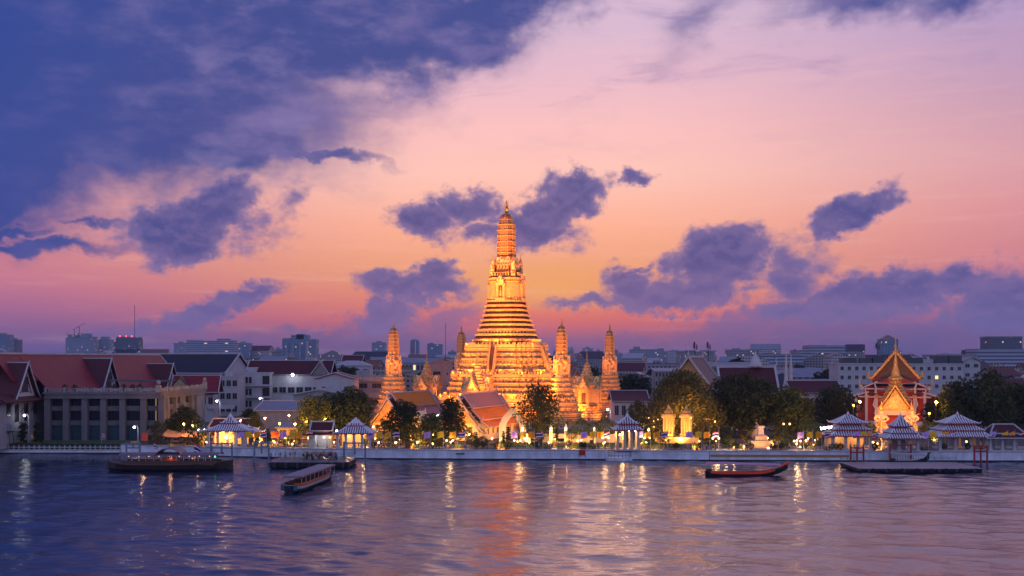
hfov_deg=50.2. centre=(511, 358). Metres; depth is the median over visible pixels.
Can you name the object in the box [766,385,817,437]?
tree
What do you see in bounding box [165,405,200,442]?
tree
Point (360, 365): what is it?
white roof store
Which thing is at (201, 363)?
black roof hall
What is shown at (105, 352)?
city house
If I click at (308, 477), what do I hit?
passenger boat
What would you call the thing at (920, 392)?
crown hall
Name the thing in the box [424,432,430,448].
purple flag
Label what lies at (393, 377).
corner prang
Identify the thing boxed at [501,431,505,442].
clipped shrub
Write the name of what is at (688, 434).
purple flag
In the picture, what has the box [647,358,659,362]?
city house
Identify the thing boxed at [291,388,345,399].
pale shed
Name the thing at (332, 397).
tree
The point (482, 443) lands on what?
potted plant
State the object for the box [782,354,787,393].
white spire
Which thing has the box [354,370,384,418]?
beige office
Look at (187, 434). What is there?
market awning
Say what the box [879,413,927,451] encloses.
water gate pavilion
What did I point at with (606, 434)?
national flag
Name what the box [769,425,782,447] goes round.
clipped shrub
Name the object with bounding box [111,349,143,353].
city house
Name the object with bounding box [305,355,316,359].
white block
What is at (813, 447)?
hedge
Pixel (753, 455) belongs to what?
embankment wall
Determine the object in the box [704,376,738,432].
tree
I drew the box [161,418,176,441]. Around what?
tree
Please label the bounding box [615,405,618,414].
window
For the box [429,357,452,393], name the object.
red brick block
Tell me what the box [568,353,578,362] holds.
city house
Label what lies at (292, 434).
yellow flag
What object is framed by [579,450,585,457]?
warning banner
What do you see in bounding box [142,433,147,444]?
life ring board
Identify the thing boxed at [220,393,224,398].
window
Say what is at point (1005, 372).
city house
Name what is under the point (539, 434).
national flag
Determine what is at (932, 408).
tree
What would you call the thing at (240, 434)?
purple flag
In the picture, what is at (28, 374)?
red roof hall
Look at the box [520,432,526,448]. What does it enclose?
yellow flag
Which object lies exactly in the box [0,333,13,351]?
apartment tower
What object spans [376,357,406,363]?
city house
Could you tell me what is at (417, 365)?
glass canopy hall
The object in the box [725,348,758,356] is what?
city house
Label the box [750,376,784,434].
tree
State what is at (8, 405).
window
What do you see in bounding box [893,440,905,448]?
memorial board
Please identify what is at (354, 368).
tree
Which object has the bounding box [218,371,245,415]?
white gallery block
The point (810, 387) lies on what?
long maroon hall
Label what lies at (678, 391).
tree
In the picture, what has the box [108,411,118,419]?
window
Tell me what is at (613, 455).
landing stage
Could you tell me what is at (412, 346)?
twin slab tower
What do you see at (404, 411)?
tree
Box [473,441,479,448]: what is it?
potted plant
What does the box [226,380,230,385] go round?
window
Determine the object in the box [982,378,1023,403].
city house
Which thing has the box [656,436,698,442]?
shrine terrace
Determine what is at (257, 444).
clipped shrub
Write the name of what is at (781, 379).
city house
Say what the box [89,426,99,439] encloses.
window
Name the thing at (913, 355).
city house
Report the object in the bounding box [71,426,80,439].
window
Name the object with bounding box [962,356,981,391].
apartment wing
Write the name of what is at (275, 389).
window
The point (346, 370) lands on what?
tree
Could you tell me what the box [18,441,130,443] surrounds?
river lawn
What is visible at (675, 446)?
potted plant
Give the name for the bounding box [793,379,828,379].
city house
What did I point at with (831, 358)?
city house
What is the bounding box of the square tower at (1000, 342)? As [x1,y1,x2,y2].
[980,336,1022,348]
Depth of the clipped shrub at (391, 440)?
269.85 m
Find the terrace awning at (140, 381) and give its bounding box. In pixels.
[107,379,175,390]
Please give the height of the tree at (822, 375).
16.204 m
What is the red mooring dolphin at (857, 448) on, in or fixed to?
in the river
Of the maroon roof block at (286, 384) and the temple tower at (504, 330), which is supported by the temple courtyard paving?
the temple tower at (504, 330)
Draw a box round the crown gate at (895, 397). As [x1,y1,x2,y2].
[873,341,917,432]
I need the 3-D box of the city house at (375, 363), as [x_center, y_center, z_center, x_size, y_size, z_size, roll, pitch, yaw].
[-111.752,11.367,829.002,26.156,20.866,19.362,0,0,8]
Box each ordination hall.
[364,384,443,438]
[442,387,519,440]
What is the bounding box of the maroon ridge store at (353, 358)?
[341,355,365,361]
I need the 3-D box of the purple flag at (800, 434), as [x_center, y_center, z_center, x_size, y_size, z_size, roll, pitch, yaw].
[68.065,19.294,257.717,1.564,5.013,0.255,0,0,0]
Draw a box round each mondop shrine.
[411,354,442,405]
[460,348,494,416]
[572,357,603,419]
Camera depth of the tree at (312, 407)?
290.09 m
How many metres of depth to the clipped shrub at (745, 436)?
265.73 m
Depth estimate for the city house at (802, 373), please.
592.60 m
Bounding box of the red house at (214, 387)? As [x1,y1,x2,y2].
[171,372,234,421]
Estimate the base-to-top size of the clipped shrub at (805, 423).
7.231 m
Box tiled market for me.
[207,418,257,437]
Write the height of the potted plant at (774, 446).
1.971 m
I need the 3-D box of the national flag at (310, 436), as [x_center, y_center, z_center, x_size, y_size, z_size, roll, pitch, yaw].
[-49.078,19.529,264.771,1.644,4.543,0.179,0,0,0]
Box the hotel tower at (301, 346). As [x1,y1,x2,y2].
[282,334,318,359]
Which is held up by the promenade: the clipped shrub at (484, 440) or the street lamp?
the clipped shrub at (484, 440)
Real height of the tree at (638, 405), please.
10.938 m
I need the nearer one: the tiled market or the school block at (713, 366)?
the tiled market
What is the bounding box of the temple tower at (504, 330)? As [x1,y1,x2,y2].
[438,199,552,421]
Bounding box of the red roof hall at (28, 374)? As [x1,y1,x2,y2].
[0,352,177,399]
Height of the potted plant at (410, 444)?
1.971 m
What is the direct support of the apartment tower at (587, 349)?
on the ground at (949, 442)
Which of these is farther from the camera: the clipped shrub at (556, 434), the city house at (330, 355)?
the city house at (330, 355)
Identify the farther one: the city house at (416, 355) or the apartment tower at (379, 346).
the apartment tower at (379, 346)
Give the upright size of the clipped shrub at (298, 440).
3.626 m
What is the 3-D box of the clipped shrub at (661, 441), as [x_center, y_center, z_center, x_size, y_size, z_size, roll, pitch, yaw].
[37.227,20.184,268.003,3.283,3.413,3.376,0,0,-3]
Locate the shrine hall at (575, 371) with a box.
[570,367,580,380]
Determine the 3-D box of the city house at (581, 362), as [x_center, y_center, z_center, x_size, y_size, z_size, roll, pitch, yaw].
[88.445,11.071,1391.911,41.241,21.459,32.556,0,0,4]
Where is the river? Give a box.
[0,453,1023,575]
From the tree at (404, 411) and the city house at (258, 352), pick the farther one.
the city house at (258, 352)
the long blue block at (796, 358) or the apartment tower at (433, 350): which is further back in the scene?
the apartment tower at (433, 350)
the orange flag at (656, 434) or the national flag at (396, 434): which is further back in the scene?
the national flag at (396, 434)
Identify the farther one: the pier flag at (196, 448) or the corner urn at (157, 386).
the corner urn at (157, 386)
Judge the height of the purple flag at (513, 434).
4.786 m
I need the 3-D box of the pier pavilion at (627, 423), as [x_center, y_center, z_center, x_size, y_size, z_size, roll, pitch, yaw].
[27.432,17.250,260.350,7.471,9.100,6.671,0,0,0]
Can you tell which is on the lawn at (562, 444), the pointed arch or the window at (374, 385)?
the pointed arch
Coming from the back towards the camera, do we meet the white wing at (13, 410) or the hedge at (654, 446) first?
the white wing at (13, 410)
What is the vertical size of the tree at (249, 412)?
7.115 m
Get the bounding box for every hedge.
[8,442,119,448]
[404,444,424,448]
[425,444,442,448]
[450,444,466,448]
[540,445,552,448]
[646,445,663,449]
[707,445,727,449]
[799,445,817,449]
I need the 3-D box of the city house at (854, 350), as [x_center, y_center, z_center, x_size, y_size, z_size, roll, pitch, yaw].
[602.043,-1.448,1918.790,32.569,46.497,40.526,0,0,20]
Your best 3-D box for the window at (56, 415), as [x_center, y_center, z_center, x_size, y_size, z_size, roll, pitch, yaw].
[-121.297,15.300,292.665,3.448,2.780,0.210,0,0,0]
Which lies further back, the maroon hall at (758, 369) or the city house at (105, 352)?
the city house at (105, 352)
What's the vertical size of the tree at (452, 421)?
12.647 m
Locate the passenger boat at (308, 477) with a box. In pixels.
[281,464,335,493]
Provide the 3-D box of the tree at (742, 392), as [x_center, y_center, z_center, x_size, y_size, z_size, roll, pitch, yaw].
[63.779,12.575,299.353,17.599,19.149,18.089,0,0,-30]
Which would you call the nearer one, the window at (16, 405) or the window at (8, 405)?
the window at (8, 405)
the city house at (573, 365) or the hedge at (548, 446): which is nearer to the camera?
the hedge at (548, 446)
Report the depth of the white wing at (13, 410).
282.86 m
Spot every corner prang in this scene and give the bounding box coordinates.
[372,321,406,415]
[454,325,465,370]
[546,319,583,425]
[601,326,620,415]
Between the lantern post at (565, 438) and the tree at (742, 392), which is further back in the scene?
the tree at (742, 392)
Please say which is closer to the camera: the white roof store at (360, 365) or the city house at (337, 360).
the white roof store at (360, 365)
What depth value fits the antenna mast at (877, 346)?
649.83 m
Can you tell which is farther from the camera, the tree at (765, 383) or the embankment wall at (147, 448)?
the tree at (765, 383)
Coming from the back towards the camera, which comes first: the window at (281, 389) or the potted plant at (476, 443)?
the window at (281, 389)
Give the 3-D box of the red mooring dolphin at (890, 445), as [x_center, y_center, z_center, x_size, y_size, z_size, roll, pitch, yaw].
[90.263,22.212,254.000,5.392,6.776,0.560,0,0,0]
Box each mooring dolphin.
[125,442,140,460]
[210,442,232,459]
[253,441,269,462]
[343,442,365,463]
[849,442,864,461]
[889,441,911,459]
[973,441,987,464]
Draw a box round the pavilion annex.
[232,424,265,446]
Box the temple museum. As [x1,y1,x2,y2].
[607,390,649,421]
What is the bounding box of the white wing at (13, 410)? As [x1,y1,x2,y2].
[0,392,44,449]
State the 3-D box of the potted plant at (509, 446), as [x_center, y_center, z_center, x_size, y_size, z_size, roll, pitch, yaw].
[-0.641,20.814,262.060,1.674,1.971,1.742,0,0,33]
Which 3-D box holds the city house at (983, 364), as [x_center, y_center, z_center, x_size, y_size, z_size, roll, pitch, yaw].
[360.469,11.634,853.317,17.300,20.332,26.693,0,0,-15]
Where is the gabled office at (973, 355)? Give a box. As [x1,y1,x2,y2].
[922,354,978,358]
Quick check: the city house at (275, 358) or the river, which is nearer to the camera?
the river
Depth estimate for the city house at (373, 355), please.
1976.79 m
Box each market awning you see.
[143,429,165,443]
[162,429,188,436]
[181,430,199,444]
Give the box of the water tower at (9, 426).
[6,422,14,448]
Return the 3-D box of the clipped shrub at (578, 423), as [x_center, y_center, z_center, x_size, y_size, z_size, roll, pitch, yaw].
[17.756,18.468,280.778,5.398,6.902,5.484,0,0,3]
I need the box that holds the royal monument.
[740,417,778,447]
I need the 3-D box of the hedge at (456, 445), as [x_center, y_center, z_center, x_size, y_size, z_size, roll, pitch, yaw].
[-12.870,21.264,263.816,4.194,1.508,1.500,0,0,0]
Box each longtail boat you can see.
[693,461,788,476]
[885,451,930,461]
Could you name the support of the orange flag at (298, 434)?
on the promenade
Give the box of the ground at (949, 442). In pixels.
[30,360,1023,446]
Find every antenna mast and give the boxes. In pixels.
[707,342,710,361]
[875,342,879,355]
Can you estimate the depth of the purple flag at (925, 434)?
256.97 m
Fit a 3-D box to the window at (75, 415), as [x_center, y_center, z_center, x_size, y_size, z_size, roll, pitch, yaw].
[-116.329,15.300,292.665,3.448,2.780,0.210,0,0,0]
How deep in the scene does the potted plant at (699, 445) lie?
259.35 m
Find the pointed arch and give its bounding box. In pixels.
[499,408,525,441]
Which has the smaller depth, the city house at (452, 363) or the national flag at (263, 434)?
the national flag at (263, 434)
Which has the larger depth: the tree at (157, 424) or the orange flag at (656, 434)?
the tree at (157, 424)
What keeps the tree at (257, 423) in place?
on the ground at (949, 442)
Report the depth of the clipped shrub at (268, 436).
267.88 m
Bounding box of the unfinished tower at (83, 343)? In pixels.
[66,323,98,352]
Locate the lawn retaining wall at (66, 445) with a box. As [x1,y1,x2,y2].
[9,444,120,448]
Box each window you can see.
[7,403,10,416]
[15,404,19,421]
[16,430,19,440]
[24,403,28,420]
[33,401,36,413]
[52,399,62,405]
[52,411,62,419]
[52,426,62,439]
[71,399,80,405]
[71,411,80,419]
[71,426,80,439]
[89,399,99,405]
[89,411,99,419]
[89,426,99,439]
[108,399,118,405]
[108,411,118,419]
[108,426,118,439]
[127,399,139,405]
[127,411,139,419]
[127,426,139,439]
[148,399,157,405]
[148,411,157,419]
[208,397,212,403]
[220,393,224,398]
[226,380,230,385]
[226,393,230,398]
[232,380,236,385]
[232,393,236,398]
[273,387,277,392]
[279,387,285,392]
[288,387,294,392]
[296,387,302,392]
[359,383,366,387]
[372,383,380,387]
[433,371,440,376]
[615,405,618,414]
[622,405,625,414]
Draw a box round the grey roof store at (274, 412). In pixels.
[253,400,331,432]
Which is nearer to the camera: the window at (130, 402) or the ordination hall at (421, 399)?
the window at (130, 402)
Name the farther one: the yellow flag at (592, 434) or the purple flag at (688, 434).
the yellow flag at (592, 434)
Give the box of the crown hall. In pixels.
[853,330,937,425]
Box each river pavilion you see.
[200,412,259,446]
[332,417,378,448]
[822,412,878,450]
[921,411,994,450]
[979,423,1023,450]
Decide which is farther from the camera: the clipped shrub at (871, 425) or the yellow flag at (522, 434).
the clipped shrub at (871, 425)
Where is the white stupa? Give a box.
[750,419,758,437]
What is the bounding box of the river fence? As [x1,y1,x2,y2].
[7,445,120,448]
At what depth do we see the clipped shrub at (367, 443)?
267.53 m
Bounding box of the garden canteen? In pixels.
[275,421,339,438]
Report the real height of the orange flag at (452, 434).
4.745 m
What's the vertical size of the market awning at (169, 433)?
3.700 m
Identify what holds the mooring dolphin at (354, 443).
in the river
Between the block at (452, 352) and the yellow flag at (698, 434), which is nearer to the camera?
the yellow flag at (698, 434)
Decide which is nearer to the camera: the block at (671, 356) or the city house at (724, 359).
the city house at (724, 359)
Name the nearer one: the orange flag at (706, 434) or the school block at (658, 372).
the orange flag at (706, 434)
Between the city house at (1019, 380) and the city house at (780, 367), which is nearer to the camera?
the city house at (1019, 380)
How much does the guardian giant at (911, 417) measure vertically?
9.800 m
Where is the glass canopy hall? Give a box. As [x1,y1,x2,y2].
[402,358,429,376]
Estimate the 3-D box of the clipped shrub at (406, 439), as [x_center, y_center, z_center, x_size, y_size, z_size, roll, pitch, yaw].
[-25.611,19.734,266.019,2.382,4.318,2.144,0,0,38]
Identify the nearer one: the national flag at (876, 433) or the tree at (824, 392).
the national flag at (876, 433)
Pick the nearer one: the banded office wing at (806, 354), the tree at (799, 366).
the tree at (799, 366)
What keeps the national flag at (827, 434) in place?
on the promenade
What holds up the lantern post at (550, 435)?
on the lawn at (562, 444)
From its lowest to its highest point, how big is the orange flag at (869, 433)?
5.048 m
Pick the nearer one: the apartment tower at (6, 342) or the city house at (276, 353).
the city house at (276, 353)
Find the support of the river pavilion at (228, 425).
on the promenade
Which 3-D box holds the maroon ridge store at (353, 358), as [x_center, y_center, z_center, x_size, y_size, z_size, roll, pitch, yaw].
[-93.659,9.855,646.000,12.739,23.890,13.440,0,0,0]
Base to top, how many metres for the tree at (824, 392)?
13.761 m
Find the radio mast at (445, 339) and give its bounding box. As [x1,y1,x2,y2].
[445,323,445,356]
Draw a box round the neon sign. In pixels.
[820,426,831,449]
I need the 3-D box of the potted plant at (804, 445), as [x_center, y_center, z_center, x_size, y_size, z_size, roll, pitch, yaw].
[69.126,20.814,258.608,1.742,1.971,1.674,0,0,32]
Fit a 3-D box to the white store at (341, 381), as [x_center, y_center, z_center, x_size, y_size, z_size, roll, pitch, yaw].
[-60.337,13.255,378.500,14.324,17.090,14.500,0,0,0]
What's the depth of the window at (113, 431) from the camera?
292.70 m
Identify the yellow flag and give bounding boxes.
[245,430,251,446]
[289,430,295,447]
[376,432,382,448]
[437,431,443,448]
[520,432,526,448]
[590,432,595,437]
[644,430,650,449]
[695,431,701,437]
[807,432,812,438]
[860,430,866,450]
[930,430,936,450]
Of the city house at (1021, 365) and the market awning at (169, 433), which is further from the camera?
the city house at (1021, 365)
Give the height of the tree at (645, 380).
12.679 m
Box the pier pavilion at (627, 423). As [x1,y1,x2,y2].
[610,413,643,450]
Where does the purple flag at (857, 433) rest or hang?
on the promenade
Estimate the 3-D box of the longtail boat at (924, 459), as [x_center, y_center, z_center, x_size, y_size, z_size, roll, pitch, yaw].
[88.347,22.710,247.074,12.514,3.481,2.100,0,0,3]
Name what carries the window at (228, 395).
in the white gallery block at (234, 391)
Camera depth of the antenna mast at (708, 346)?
634.83 m
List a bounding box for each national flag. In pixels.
[260,430,266,445]
[306,430,312,447]
[393,430,399,448]
[459,431,464,437]
[536,431,542,437]
[603,430,609,449]
[661,431,667,449]
[713,432,718,437]
[825,432,830,437]
[872,430,878,450]
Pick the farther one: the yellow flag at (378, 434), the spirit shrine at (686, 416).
the spirit shrine at (686, 416)
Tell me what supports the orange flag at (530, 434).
on the promenade
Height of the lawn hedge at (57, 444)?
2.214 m
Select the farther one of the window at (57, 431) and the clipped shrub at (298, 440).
the window at (57, 431)
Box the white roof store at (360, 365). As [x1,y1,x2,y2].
[336,361,372,374]
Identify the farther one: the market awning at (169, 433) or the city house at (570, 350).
the city house at (570, 350)
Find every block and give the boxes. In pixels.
[186,339,238,352]
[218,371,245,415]
[234,367,273,410]
[245,360,337,399]
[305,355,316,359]
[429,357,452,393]
[448,350,456,354]
[618,352,622,362]
[629,347,663,362]
[651,368,678,403]
[666,350,684,362]
[700,350,715,356]
[711,362,749,372]
[757,353,803,368]
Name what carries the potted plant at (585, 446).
on the promenade
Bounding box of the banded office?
[802,345,845,356]
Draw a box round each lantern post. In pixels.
[521,424,524,442]
[549,424,552,442]
[564,424,566,441]
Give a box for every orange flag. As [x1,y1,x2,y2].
[254,432,259,437]
[296,432,301,438]
[385,432,390,438]
[450,431,455,437]
[528,432,534,448]
[597,431,603,449]
[653,432,659,449]
[704,432,709,438]
[816,432,821,437]
[865,430,871,450]
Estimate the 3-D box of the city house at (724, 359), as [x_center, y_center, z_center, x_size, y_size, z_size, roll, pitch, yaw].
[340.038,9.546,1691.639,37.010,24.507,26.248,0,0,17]
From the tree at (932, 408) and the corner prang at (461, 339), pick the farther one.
the corner prang at (461, 339)
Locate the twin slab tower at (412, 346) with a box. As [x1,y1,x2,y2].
[410,339,419,353]
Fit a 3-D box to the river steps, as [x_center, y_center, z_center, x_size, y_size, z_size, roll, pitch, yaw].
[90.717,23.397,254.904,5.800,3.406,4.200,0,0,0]
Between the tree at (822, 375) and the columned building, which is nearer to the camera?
the columned building
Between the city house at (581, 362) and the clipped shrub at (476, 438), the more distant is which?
the city house at (581, 362)
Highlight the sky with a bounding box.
[0,0,1023,359]
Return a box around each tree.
[18,422,28,442]
[33,422,42,442]
[148,421,167,443]
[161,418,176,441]
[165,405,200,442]
[184,419,207,445]
[239,408,255,417]
[246,412,264,429]
[290,395,333,437]
[320,390,350,429]
[330,385,376,430]
[337,365,355,374]
[347,366,358,374]
[374,420,393,445]
[378,398,420,444]
[413,413,446,445]
[432,396,474,445]
[512,381,563,442]
[590,367,601,376]
[619,375,640,389]
[624,399,654,431]
[628,373,650,392]
[638,367,735,438]
[638,376,651,394]
[646,367,655,377]
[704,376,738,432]
[710,369,775,437]
[728,357,744,361]
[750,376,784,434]
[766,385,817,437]
[793,363,803,367]
[798,399,816,424]
[807,386,834,430]
[812,370,828,378]
[813,384,862,424]
[920,394,946,429]
[937,378,995,425]
[968,367,1018,433]
[996,381,1023,430]
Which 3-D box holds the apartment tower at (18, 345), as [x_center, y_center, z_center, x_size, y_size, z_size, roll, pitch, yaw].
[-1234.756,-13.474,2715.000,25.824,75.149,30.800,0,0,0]
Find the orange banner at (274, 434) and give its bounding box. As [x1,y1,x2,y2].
[271,431,278,445]
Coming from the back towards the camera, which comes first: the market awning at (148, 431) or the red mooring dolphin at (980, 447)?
the market awning at (148, 431)
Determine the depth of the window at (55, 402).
292.70 m
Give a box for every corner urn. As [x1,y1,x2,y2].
[155,380,160,391]
[202,377,206,387]
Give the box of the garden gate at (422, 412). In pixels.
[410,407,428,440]
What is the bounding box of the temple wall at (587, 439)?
[525,433,621,442]
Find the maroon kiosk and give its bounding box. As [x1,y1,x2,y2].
[306,419,335,447]
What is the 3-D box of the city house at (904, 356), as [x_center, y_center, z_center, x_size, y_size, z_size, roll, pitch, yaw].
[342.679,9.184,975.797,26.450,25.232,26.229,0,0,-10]
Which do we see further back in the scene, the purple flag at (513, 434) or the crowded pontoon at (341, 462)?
the purple flag at (513, 434)
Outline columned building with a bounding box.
[42,384,207,439]
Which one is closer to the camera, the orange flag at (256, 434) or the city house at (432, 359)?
the orange flag at (256, 434)
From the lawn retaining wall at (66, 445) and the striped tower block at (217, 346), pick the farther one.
the striped tower block at (217, 346)
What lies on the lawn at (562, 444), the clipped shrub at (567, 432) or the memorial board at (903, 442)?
the clipped shrub at (567, 432)
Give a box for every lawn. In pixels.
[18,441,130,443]
[507,437,686,447]
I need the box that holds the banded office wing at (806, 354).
[793,350,810,358]
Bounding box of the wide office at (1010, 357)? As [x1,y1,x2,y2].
[965,349,1023,365]
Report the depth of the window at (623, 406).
371.91 m
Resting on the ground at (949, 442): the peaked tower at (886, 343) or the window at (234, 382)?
the peaked tower at (886, 343)
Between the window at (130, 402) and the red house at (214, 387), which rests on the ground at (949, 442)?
the red house at (214, 387)
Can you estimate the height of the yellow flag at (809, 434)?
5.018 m
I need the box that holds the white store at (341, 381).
[313,372,360,394]
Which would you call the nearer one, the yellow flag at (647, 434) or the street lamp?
the yellow flag at (647, 434)
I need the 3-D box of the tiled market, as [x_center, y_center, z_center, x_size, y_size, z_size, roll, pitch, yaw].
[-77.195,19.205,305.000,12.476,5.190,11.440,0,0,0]
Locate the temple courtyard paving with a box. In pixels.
[363,413,652,429]
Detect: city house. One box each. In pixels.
[98,351,113,353]
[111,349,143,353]
[143,349,169,352]
[252,346,274,358]
[259,356,291,359]
[271,351,281,355]
[320,350,342,359]
[333,358,340,362]
[352,351,387,359]
[365,360,383,374]
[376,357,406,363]
[377,363,411,375]
[402,373,412,390]
[408,354,425,357]
[421,358,437,361]
[435,355,455,357]
[444,359,453,370]
[552,363,578,373]
[553,347,573,355]
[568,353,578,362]
[573,359,597,373]
[576,351,604,367]
[617,363,645,380]
[621,353,646,364]
[633,374,651,394]
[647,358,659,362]
[647,360,676,371]
[676,350,713,364]
[698,355,716,361]
[719,357,736,361]
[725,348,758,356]
[737,353,768,365]
[750,344,780,353]
[777,362,803,369]
[777,374,788,385]
[788,368,822,378]
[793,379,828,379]
[803,352,826,367]
[823,352,849,369]
[845,344,864,357]
[881,355,911,360]
[900,353,920,357]
[980,360,991,370]
[980,368,1021,378]
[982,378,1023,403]
[987,363,1019,372]
[1016,363,1023,374]
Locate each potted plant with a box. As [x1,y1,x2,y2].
[407,441,413,448]
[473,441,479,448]
[479,441,485,448]
[493,441,500,448]
[506,441,512,448]
[582,441,587,449]
[673,443,679,449]
[697,442,702,449]
[770,442,776,449]
[779,443,784,449]
[801,442,807,448]
[872,442,877,450]
[964,443,970,449]
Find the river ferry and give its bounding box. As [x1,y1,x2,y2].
[107,446,233,470]
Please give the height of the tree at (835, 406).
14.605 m
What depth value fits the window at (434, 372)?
449.93 m
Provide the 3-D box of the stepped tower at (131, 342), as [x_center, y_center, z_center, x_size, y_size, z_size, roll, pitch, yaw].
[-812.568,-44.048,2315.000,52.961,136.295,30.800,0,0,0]
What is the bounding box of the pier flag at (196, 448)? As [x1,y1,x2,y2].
[193,444,200,451]
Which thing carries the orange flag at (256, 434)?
on the promenade
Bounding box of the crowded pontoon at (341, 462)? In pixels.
[269,453,356,468]
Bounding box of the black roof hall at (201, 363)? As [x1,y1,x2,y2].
[114,352,247,375]
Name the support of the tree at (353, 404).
on the ground at (949, 442)
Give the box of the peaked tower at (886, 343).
[877,335,898,355]
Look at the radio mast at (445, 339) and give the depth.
1799.65 m
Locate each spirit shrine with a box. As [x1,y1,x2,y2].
[661,405,675,436]
[679,405,693,436]
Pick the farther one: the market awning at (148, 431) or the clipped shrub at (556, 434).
the market awning at (148, 431)
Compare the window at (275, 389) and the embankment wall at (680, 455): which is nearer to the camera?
the embankment wall at (680, 455)
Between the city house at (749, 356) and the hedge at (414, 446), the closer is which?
the hedge at (414, 446)
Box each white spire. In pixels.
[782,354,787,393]
[789,356,792,379]
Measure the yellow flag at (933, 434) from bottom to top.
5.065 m
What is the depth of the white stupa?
299.21 m
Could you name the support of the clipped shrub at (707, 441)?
on the promenade
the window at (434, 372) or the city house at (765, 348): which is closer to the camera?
the window at (434, 372)
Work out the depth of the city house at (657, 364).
903.83 m
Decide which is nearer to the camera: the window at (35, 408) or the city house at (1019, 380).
the window at (35, 408)
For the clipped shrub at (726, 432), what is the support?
on the promenade
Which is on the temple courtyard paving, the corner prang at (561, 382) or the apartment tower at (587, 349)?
the corner prang at (561, 382)
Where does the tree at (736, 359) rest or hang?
on the ground at (949, 442)
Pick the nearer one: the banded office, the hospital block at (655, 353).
the banded office
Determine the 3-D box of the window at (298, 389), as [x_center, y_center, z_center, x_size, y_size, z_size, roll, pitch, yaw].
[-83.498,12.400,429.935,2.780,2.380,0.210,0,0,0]
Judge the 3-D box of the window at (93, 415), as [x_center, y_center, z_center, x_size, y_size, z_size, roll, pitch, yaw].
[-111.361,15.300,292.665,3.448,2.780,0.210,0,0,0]
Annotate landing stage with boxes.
[606,450,633,460]
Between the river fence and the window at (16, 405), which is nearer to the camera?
the river fence
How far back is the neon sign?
258.86 m
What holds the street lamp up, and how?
on the river lawn at (80, 442)
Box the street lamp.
[23,414,28,441]
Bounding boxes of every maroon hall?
[715,351,779,399]
[785,380,840,415]
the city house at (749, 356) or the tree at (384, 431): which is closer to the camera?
the tree at (384, 431)
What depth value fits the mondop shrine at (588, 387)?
386.24 m
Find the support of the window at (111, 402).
in the columned building
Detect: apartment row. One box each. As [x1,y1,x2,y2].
[828,356,888,404]
[901,356,963,400]
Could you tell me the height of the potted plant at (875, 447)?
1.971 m
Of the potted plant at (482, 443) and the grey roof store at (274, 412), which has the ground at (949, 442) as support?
the grey roof store at (274, 412)
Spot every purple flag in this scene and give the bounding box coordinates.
[238,432,243,437]
[280,432,285,438]
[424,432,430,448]
[511,432,516,438]
[581,432,586,437]
[686,432,691,438]
[797,432,803,438]
[853,431,859,450]
[922,430,928,450]
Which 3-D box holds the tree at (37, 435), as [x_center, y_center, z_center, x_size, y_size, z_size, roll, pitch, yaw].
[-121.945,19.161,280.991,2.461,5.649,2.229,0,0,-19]
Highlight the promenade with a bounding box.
[263,443,1023,450]
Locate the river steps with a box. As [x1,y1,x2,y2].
[888,452,912,461]
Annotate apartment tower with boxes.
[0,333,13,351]
[14,338,22,352]
[99,337,113,351]
[174,342,185,352]
[238,341,251,358]
[372,341,386,350]
[427,343,442,356]
[582,347,592,350]
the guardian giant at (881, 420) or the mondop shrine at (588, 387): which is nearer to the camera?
the guardian giant at (881, 420)
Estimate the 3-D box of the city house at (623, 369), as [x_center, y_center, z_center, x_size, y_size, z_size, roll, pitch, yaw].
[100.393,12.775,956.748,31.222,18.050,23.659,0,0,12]
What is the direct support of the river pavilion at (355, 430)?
on the promenade
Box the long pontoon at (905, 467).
[839,457,982,472]
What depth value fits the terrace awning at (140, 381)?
298.19 m
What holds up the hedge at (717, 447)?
on the promenade
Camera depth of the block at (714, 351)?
2500.00 m
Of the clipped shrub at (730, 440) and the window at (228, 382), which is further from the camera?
the window at (228, 382)
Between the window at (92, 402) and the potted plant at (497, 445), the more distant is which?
the window at (92, 402)
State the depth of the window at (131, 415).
292.70 m
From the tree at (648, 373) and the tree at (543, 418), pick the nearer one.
the tree at (543, 418)
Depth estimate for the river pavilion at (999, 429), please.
257.46 m
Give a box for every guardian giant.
[874,401,888,433]
[904,401,919,434]
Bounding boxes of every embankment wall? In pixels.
[0,449,120,453]
[121,444,212,452]
[213,447,606,459]
[632,450,708,460]
[709,450,888,461]
[912,451,1023,461]
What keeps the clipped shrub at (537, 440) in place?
on the promenade
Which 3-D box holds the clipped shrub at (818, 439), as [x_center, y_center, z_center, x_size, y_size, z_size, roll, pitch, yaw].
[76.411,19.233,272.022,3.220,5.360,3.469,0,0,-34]
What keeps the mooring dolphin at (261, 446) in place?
in the river
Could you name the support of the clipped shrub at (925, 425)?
on the ground at (949, 442)
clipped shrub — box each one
[249,437,259,445]
[263,428,272,445]
[278,430,288,446]
[288,438,301,445]
[363,435,374,444]
[389,433,394,444]
[403,431,409,446]
[465,433,474,446]
[472,432,479,442]
[477,436,487,446]
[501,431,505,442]
[505,427,510,441]
[530,434,543,446]
[553,428,558,445]
[564,426,578,444]
[572,418,588,439]
[583,420,603,444]
[596,415,615,432]
[641,435,655,446]
[657,436,670,445]
[701,430,717,445]
[717,426,733,444]
[721,435,734,447]
[739,424,750,443]
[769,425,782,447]
[780,434,792,446]
[798,417,819,444]
[813,425,824,445]
[863,421,876,432]
[917,421,930,435]
[926,419,937,443]
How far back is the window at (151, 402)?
292.70 m
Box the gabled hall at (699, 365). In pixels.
[659,350,720,426]
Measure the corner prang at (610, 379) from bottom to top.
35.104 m
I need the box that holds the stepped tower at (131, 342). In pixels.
[113,305,142,350]
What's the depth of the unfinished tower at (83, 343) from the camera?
2500.00 m

